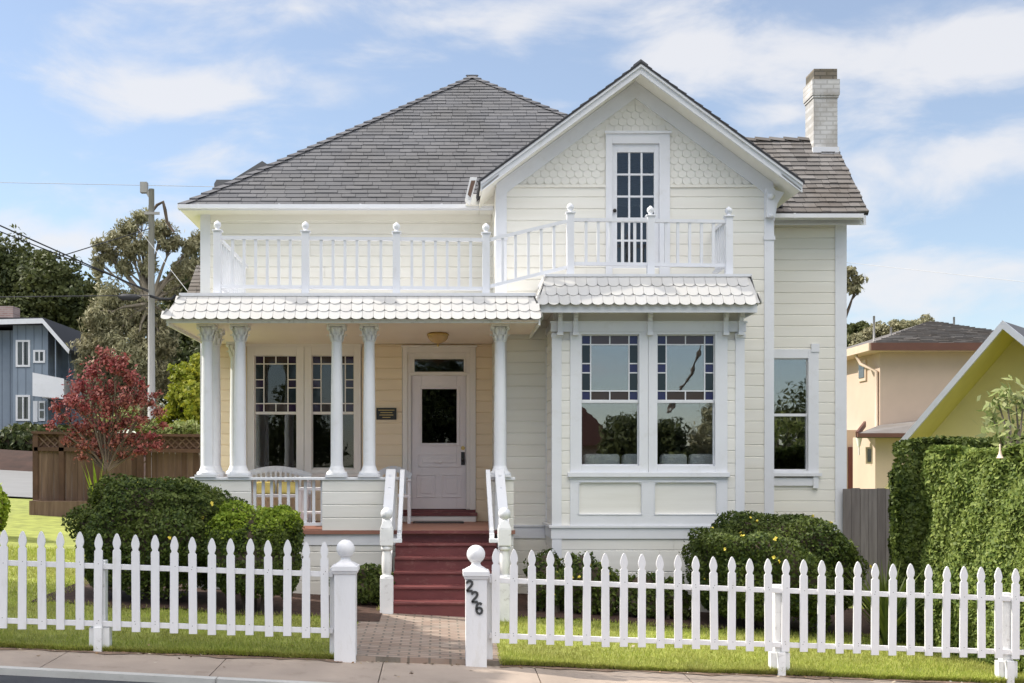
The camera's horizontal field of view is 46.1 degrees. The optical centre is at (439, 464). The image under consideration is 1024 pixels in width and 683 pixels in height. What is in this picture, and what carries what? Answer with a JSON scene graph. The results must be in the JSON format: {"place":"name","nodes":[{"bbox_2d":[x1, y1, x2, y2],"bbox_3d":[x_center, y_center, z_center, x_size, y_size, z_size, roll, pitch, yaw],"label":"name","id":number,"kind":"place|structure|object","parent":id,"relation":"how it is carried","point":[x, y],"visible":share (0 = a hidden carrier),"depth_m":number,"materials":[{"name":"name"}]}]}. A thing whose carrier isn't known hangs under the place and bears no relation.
{"place":"outdoors","nodes":[
{"label":"outdoors","id":0,"kind":"place"},
{"bbox_2d":[0,470,32,497],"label":"side street","id":1,"kind":"structure","parent":0,"point":[17,483],"depth_m":40.06,"materials":[{"name":"concrete"}]},
{"bbox_2d":[0,306,94,431],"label":"house","id":2,"kind":"structure","parent":0,"point":[38,355],"depth_m":56.00,"materials":[{"name":"blue"}]},
{"bbox_2d":[16,340,29,366],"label":"window","id":3,"kind":"structure","parent":2,"relation":"in","point":[20,344],"depth_m":55.95,"materials":[{"name":"white paint"}]},
{"bbox_2d":[16,395,29,420],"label":"window","id":4,"kind":"structure","parent":2,"relation":"in","point":[21,414],"depth_m":55.95,"materials":[{"name":"white paint"}]},
{"bbox_2d":[33,350,44,362],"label":"window","id":5,"kind":"structure","parent":2,"relation":"in","point":[38,355],"depth_m":55.95,"materials":[{"name":"white paint"}]},
{"bbox_2d":[33,401,44,421],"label":"window","id":6,"kind":"structure","parent":2,"relation":"in","point":[36,404],"depth_m":55.93,"materials":[{"name":"white paint"}]},
{"bbox_2d":[0,449,144,477],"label":"bank","id":7,"kind":"structure","parent":0,"point":[17,460],"depth_m":50.54,"materials":[{"name":"soil"}]},
{"bbox_2d":[0,421,73,450],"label":"shrub","id":8,"kind":"object","parent":7,"relation":"on","point":[16,436],"visible":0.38,"depth_m":53.33,"materials":[{"name":"green plant"}]},
{"bbox_2d":[0,675,152,682],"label":"road","id":9,"kind":"structure","parent":0,"point":[16,679],"depth_m":10.61,"materials":[{"name":"grey asphalt"}]},
{"bbox_2d":[0,666,330,682],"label":"kerb","id":10,"kind":"structure","parent":9,"relation":"on","point":[88,674],"depth_m":10.72,"materials":[{"name":"concrete"}]},
{"bbox_2d":[356,613,500,660],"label":"path","id":11,"kind":"structure","parent":0,"point":[413,636],"depth_m":13.23,"materials":[{"name":"brick"}]},
{"bbox_2d":[356,656,501,665],"bbox_3d":[-0.170,1.989,12.003,1.580,0.194,0.155,0,0,0],"label":"path edge","id":12,"kind":"object","parent":11,"relation":"on","point":[416,660],"visible":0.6,"depth_m":12.00,"materials":[{"name":"brick"}]},
{"bbox_2d":[0,649,941,682],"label":"sidewalk","id":13,"kind":"structure","parent":0,"point":[315,670],"depth_m":11.48,"materials":[{"name":"concrete"}]},
{"bbox_2d":[0,647,982,682],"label":"dirt strip","id":14,"kind":"object","parent":13,"relation":"on","point":[559,668],"visible":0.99,"depth_m":12.12,"materials":[{"name":"soil"}]},
{"bbox_2d":[0,496,1023,682],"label":"lawn","id":15,"kind":"structure","parent":0,"point":[20,519],"depth_m":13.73,"materials":[{"name":"green plant"}]},
{"bbox_2d":[0,483,10,531],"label":"shrub","id":16,"kind":"object","parent":15,"relation":"on","point":[5,506],"visible":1,"depth_m":22.07,"materials":[{"name":"green plant"}]},
{"bbox_2d":[82,459,103,502],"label":"strap leaf plant","id":17,"kind":"object","parent":15,"relation":"on","point":[95,478],"visible":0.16,"depth_m":26.08,"materials":[{"name":"green plant"}]},
{"bbox_2d":[43,345,171,476],"bbox_3d":[-7.351,-0.535,26.594,2.853,4.233,1.182,0,0,0],"label":"red leaf tree","id":18,"kind":"object","parent":15,"relation":"on","point":[103,429],"visible":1,"depth_m":26.48,"materials":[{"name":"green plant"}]},
{"bbox_2d":[29,431,199,516],"bbox_3d":[-7.341,0.285,27.825,4.332,2.146,0.690,0,0,0],"label":"cedar fence","id":19,"kind":"object","parent":15,"relation":"on","point":[60,486],"visible":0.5,"depth_m":28.00,"materials":[{"name":"brown wood"}]},
{"bbox_2d":[91,406,199,462],"bbox_3d":[-7.404,-0.021,30.077,2.941,2.992,0.984,0,0,7],"label":"green shrub","id":20,"kind":"object","parent":15,"relation":"on","point":[186,427],"visible":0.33,"depth_m":29.78,"materials":[{"name":"green plant"}]},
{"bbox_2d":[0,530,333,654],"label":"picket fence","id":21,"kind":"object","parent":15,"relation":"on","point":[101,628],"visible":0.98,"depth_m":11.77,"materials":[{"name":"white paint"}]},
{"bbox_2d":[154,353,199,430],"bbox_3d":[-6.604,-0.747,32.177,1.922,4.516,1.885,0,0,38],"label":"yellow green tree","id":22,"kind":"object","parent":15,"relation":"on","point":[183,394],"visible":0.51,"depth_m":31.72,"materials":[{"name":"green plant"}]},
{"bbox_2d":[29,580,381,620],"bbox_3d":[-2.810,1.714,15.594,4.180,0.278,2.812,0,0,0],"label":"flower bed","id":23,"kind":"object","parent":15,"relation":"on","point":[365,612],"visible":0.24,"depth_m":15.02,"materials":[{"name":"brown soil"}]},
{"bbox_2d":[60,473,247,599],"bbox_3d":[-3.545,0.927,15.197,2.246,1.671,1.963,0,0,0],"label":"shrub","id":24,"kind":"object","parent":23,"relation":"on","point":[145,510],"visible":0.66,"depth_m":14.51,"materials":[{"name":"green plant"}]},
{"bbox_2d":[204,499,304,611],"bbox_3d":[-2.261,1.121,14.624,1.298,1.436,1.066,0,0,0],"label":"shrub","id":25,"kind":"object","parent":23,"relation":"on","point":[278,526],"visible":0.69,"depth_m":14.22,"materials":[{"name":"green plant"}]},
{"bbox_2d":[329,562,395,604],"bbox_3d":[-0.988,1.571,15.718,0.962,0.626,0.722,0,0,0],"label":"shrub","id":26,"kind":"object","parent":23,"relation":"on","point":[368,582],"visible":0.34,"depth_m":15.45,"materials":[{"name":"green plant"}]},
{"bbox_2d":[331,540,359,662],"bbox_3d":[-0.941,1.399,11.958,0.266,1.312,0.266,0,0,0],"label":"gate post","id":27,"kind":"object","parent":15,"relation":"on","point":[345,569],"visible":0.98,"depth_m":11.85,"materials":[{"name":"white paint"}]},
{"bbox_2d":[380,469,510,621],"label":"front steps","id":28,"kind":"structure","parent":15,"relation":"on","point":[428,577],"depth_m":15.53,"materials":[{"name":"paint"}]},
{"bbox_2d":[463,545,489,666],"bbox_3d":[0.362,1.464,12.085,0.266,1.318,0.266,0,0,0],"label":"gate post","id":29,"kind":"object","parent":15,"relation":"on","point":[476,574],"visible":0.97,"depth_m":11.98,"materials":[{"name":"white paint"}]},
{"bbox_2d":[2,645,1001,681],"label":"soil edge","id":30,"kind":"object","parent":15,"relation":"on","point":[330,658],"visible":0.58,"depth_m":11.93,"materials":[{"name":"brown soil"}]},
{"bbox_2d":[161,59,868,611],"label":"house","id":31,"kind":"structure","parent":15,"relation":"on","point":[643,261],"depth_m":17.64,"materials":[{"name":"paint"}]},
{"bbox_2d":[249,466,311,522],"bbox_3d":[-2.550,0.451,18.413,1.130,0.875,0.525,0,0,0],"label":"bench","id":32,"kind":"object","parent":31,"relation":"on","point":[280,469],"visible":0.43,"depth_m":18.63,"materials":[{"name":"white paint"}]},
{"bbox_2d":[257,482,274,493],"bbox_3d":[-2.700,0.353,18.510,0.300,0.190,0.120,0,0,0],"label":"cushion","id":33,"kind":"object","parent":32,"relation":"on","point":[259,487],"visible":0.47,"depth_m":18.45,"materials":[{"name":"yellow fabric"}]},
{"bbox_2d":[282,482,294,493],"bbox_3d":[-2.350,0.353,18.510,0.300,0.190,0.120,0,0,0],"label":"cushion","id":34,"kind":"object","parent":32,"relation":"on","point":[284,487],"visible":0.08,"depth_m":18.45,"materials":[{"name":"yellow fabric"}]},
{"bbox_2d":[246,344,361,476],"bbox_3d":[-2.149,-0.867,19.015,1.857,2.097,0.210,0,0,0],"label":"window","id":35,"kind":"structure","parent":31,"relation":"in","point":[258,355],"depth_m":18.96,"materials":[{"name":"beige paint"}]},
{"bbox_2d":[299,487,320,520],"bbox_3d":[-1.775,0.608,17.525,0.550,0.560,0.450,0,0,0],"label":"porch table","id":36,"kind":"object","parent":31,"relation":"on","point":[301,499],"visible":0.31,"depth_m":17.33,"materials":[{"name":"white paint"}]},
{"bbox_2d":[304,346,360,472],"bbox_3d":[-1.698,-0.872,19.043,0.895,2.007,0.155,0,0,0],"label":"window","id":37,"kind":"structure","parent":31,"relation":"in","point":[315,357],"depth_m":18.96,"materials":[{"name":"beige paint"}]},
{"bbox_2d":[376,408,395,419],"bbox_3d":[-0.847,-0.810,18.970,0.317,0.185,0.026,0,0,0],"label":"plaque","id":38,"kind":"object","parent":31,"relation":"attached to","point":[385,413],"visible":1,"depth_m":18.96,"materials":[{"name":"brown metal"}]},
{"bbox_2d":[379,466,411,523],"bbox_3d":[-0.725,0.451,18.413,0.600,0.875,0.525,0,0,0],"label":"stair railing","id":39,"kind":"object","parent":31,"relation":"on","point":[398,469],"visible":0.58,"depth_m":18.63,"materials":[{"name":"white paint"}]},
{"bbox_2d":[427,332,448,346],"bbox_3d":[-0.029,-1.815,17.400,0.330,0.200,0.330,0,0,0],"label":"ceiling lamp","id":40,"kind":"object","parent":31,"relation":"attached to","point":[437,338],"visible":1,"depth_m":17.29,"materials":[{"name":"glass"}]},
{"bbox_2d":[413,521,463,522],"bbox_3d":[-0.024,0.879,18.475,0.776,0.018,0.450,0,0,0],"label":"doormat","id":41,"kind":"object","parent":31,"relation":"on","point":[438,521],"visible":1,"depth_m":18.36,"materials":[{"name":"brown fabric"}]},
{"bbox_2d":[411,376,465,508],"bbox_3d":[-0.021,-0.360,19.030,0.876,2.114,0.130,0,0,0],"label":"door","id":42,"kind":"structure","parent":31,"relation":"in","point":[438,470],"depth_m":19.04,"materials":[{"name":"paint"}]},
{"bbox_2d":[605,131,671,273],"bbox_3d":[2.905,-3.786,17.663,0.981,2.223,0.175,0,0,0],"label":"balcony door","id":43,"kind":"structure","parent":31,"relation":"in","point":[657,143],"depth_m":17.60,"materials":[{"name":"white paint"}]},
{"bbox_2d":[583,454,711,463],"bbox_3d":[2.925,0.314,17.290,1.950,0.942,0.620,0,0,0],"label":"sofa","id":44,"kind":"object","parent":31,"relation":"in","point":[632,458],"visible":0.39,"depth_m":16.98,"materials":[{"name":"white fabric"}]},
{"bbox_2d":[568,332,729,478],"bbox_3d":[2.886,-0.857,16.668,2.234,2.102,0.205,0,0,0],"label":"window","id":45,"kind":"structure","parent":31,"relation":"in","point":[581,392],"depth_m":16.61,"materials":[{"name":"white paint"}]},
{"bbox_2d":[648,332,727,471],"bbox_3d":[3.434,-0.897,16.692,1.096,2.023,0.155,0,0,0],"label":"window","id":46,"kind":"structure","parent":31,"relation":"in","point":[715,391],"depth_m":16.61,"materials":[{"name":"white paint"}]},
{"bbox_2d":[774,344,821,487],"bbox_3d":[5.606,-0.775,19.015,0.833,2.283,0.210,0,0,0],"label":"window","id":47,"kind":"structure","parent":31,"relation":"in","point":[811,356],"depth_m":18.96,"materials":[{"name":"white paint"}]},
{"bbox_2d":[517,593,880,637],"bbox_3d":[4.930,2.109,16.544,8.140,0.492,2.912,0,0,0],"label":"flower bed","id":48,"kind":"object","parent":15,"relation":"on","point":[705,616],"visible":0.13,"depth_m":15.77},
{"bbox_2d":[522,548,572,612],"bbox_3d":[1.481,1.538,15.888,0.755,0.936,0.712,0,0,0],"label":"shrub","id":49,"kind":"object","parent":48,"relation":"on","point":[541,564],"visible":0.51,"depth_m":15.78,"materials":[{"name":"green plant"}]},
{"bbox_2d":[560,550,609,613],"bbox_3d":[1.915,1.583,15.888,0.780,0.895,0.693,0,0,0],"label":"shrub","id":50,"kind":"object","parent":48,"relation":"on","point":[577,565],"visible":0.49,"depth_m":15.75,"materials":[{"name":"green plant"}]},
{"bbox_2d":[591,562,619,616],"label":"shrub","id":51,"kind":"object","parent":48,"relation":"on","point":[614,597],"visible":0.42,"depth_m":15.71,"materials":[{"name":"green plant"}]},
{"bbox_2d":[616,571,673,617],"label":"shrub","id":52,"kind":"object","parent":48,"relation":"on","point":[633,600],"visible":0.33,"depth_m":15.71,"materials":[{"name":"green plant"}]},
{"bbox_2d":[654,574,691,619],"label":"shrub","id":53,"kind":"object","parent":48,"relation":"on","point":[686,600],"visible":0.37,"depth_m":15.74,"materials":[{"name":"green plant"}]},
{"bbox_2d":[679,510,871,633],"bbox_3d":[4.323,1.377,15.592,2.262,1.597,2.194,0,0,0],"label":"shrub","id":54,"kind":"object","parent":48,"relation":"on","point":[741,538],"visible":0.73,"depth_m":14.96,"materials":[{"name":"green plant"}]},
{"bbox_2d":[487,549,1023,682],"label":"picket fence","id":55,"kind":"object","parent":15,"relation":"on","point":[777,644],"visible":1,"depth_m":12.38,"materials":[{"name":"white paint"}]},
{"bbox_2d":[843,488,890,602],"bbox_3d":[7.275,1.369,18.907,1.850,2.012,0.026,0,0,0],"label":"board fence","id":56,"kind":"object","parent":15,"relation":"on","point":[866,524],"visible":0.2,"depth_m":18.89,"materials":[{"name":"wood"}]},
{"bbox_2d":[834,555,942,644],"bbox_3d":[5.381,1.624,14.253,1.464,1.141,1.580,0,0,0],"label":"strap leaf plant","id":57,"kind":"object","parent":15,"relation":"on","point":[883,610],"visible":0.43,"depth_m":14.21,"materials":[{"name":"green plant"}]},
{"bbox_2d":[887,434,1023,645],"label":"hedge","id":58,"kind":"object","parent":15,"relation":"on","point":[909,516],"visible":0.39,"depth_m":14.76,"materials":[{"name":"green plant"}]},
{"bbox_2d":[918,442,1023,673],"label":"hedge","id":59,"kind":"object","parent":15,"relation":"on","point":[974,500],"visible":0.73,"depth_m":13.88,"materials":[{"name":"green plant"}]},
{"bbox_2d":[975,374,1023,457],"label":"trumpet shrub","id":60,"kind":"object","parent":59,"relation":"on","point":[1006,438],"visible":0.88,"depth_m":14.25,"materials":[{"name":"green plant"}]},
{"bbox_2d":[0,0,1023,432],"label":"sky","id":61,"kind":"structure","parent":0,"point":[180,95],"materials":[{"name":"blue"}]},
{"bbox_2d":[847,262,1023,281],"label":"power cable","id":62,"kind":"object","parent":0,"point":[940,272],"visible":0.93,"depth_m":70.96,"materials":[{"name":"black rubber"}]},
{"bbox_3d":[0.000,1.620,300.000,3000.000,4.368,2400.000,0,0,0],"label":"ground","id":63,"kind":"structure","parent":0,"visible":0},
{"bbox_2d":[0,224,129,340],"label":"dark tree","id":64,"kind":"object","parent":63,"relation":"on","point":[24,272],"visible":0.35,"depth_m":72.97,"materials":[{"name":"green plant"}]},
{"bbox_2d":[65,201,199,421],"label":"eucalyptus","id":65,"kind":"object","parent":63,"relation":"on","point":[125,320],"visible":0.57,"depth_m":54.78,"materials":[{"name":"green plant"}]},
{"bbox_2d":[140,182,159,477],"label":"utility pole","id":66,"kind":"object","parent":63,"relation":"on","point":[151,213],"visible":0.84,"depth_m":47.89,"materials":[{"name":"grey wood"}]},
{"bbox_2d":[0,225,147,291],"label":"power cable","id":67,"kind":"object","parent":66,"relation":"attached to","point":[73,258],"visible":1,"depth_m":45.03,"materials":[{"name":"black rubber"}]},
{"bbox_2d":[0,231,147,289],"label":"power cable","id":68,"kind":"object","parent":66,"relation":"attached to","point":[60,255],"visible":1,"depth_m":44.54,"materials":[{"name":"black rubber"}]},
{"bbox_2d":[0,295,149,297],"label":"power cable","id":69,"kind":"object","parent":66,"relation":"attached to","point":[64,296],"visible":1,"depth_m":47.10,"materials":[{"name":"black rubber"}]},
{"bbox_2d":[118,294,140,300],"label":"splice case","id":70,"kind":"object","parent":69,"relation":"hanging from","point":[131,297],"visible":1,"depth_m":47.41,"materials":[{"name":"black plastic"}]},
{"bbox_2d":[150,294,176,299],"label":"cable loop","id":71,"kind":"object","parent":69,"relation":"hanging from","point":[159,298],"visible":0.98,"depth_m":47.66,"materials":[{"name":"black rubber"}]},
{"bbox_2d":[55,228,148,257],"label":"power cable","id":72,"kind":"object","parent":66,"relation":"attached to","point":[101,243],"visible":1,"depth_m":45.83,"materials":[{"name":"black rubber"}]},
{"bbox_2d":[138,228,186,289],"bbox_3d":[-8.480,-6.370,36.000,0.011,6.231,25.060,0,0,-17],"label":"power cable","id":73,"kind":"object","parent":66,"relation":"attached to","point":[164,261],"visible":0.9,"depth_m":32.56,"materials":[{"name":"rubber"}]},
{"bbox_2d":[145,249,199,417],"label":"dark tree","id":74,"kind":"object","parent":63,"relation":"on","point":[188,346],"visible":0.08,"depth_m":60.92,"materials":[{"name":"green plant"}]},
{"bbox_2d":[847,265,868,315],"bbox_3d":[13.359,-2.260,40.023,1.922,8.870,1.163,0,0,0],"label":"tree","id":75,"kind":"object","parent":63,"relation":"on","point":[854,287],"visible":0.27,"depth_m":39.93,"materials":[{"name":"green plant"}]},
{"bbox_2d":[847,320,869,346],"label":"dark conifer","id":76,"kind":"object","parent":63,"relation":"on","point":[858,327],"visible":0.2,"depth_m":89.84,"materials":[{"name":"green plant"}]},
{"bbox_2d":[847,313,934,346],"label":"olive tree","id":77,"kind":"object","parent":63,"relation":"on","point":[882,329],"visible":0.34,"depth_m":69.73,"materials":[{"name":"green plant"}]},
{"bbox_2d":[847,316,993,488],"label":"house","id":78,"kind":"structure","parent":63,"relation":"on","point":[898,381],"depth_m":35.00,"materials":[{"name":"beige paint"}]},
{"bbox_2d":[848,447,852,488],"bbox_3d":[12.577,1.164,36.550,0.274,3.422,0.100,0,0,0],"label":"door","id":79,"kind":"structure","parent":78,"relation":"in","point":[850,449],"depth_m":36.50,"materials":[{"name":"brown wood"}]},
{"bbox_2d":[855,436,861,454],"bbox_3d":[11.732,-0.582,33.600,0.222,0.620,0.222,0,0,23],"label":"wall lantern","id":80,"kind":"object","parent":78,"relation":"attached to","point":[858,440],"depth_m":33.57,"materials":[{"name":"white paint"}]},
{"bbox_2d":[858,360,866,381],"bbox_3d":[12.798,-2.850,36.375,0.070,0.620,0.650,0,0,0],"label":"window","id":81,"kind":"structure","parent":78,"relation":"in","point":[862,371],"depth_m":36.25,"materials":[{"name":"grey glass"}]},
{"bbox_2d":[865,447,872,463],"bbox_3d":[11.854,-0.262,33.160,0.197,0.469,0.080,0,0,0],"label":"window","id":82,"kind":"structure","parent":78,"relation":"in","point":[868,450],"depth_m":33.15,"materials":[{"name":"grey glass"}]},
{"bbox_2d":[885,320,1023,488],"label":"house","id":83,"kind":"structure","parent":63,"relation":"on","point":[997,356],"depth_m":20.57,"materials":[{"name":"yellow paint"}]}
]}

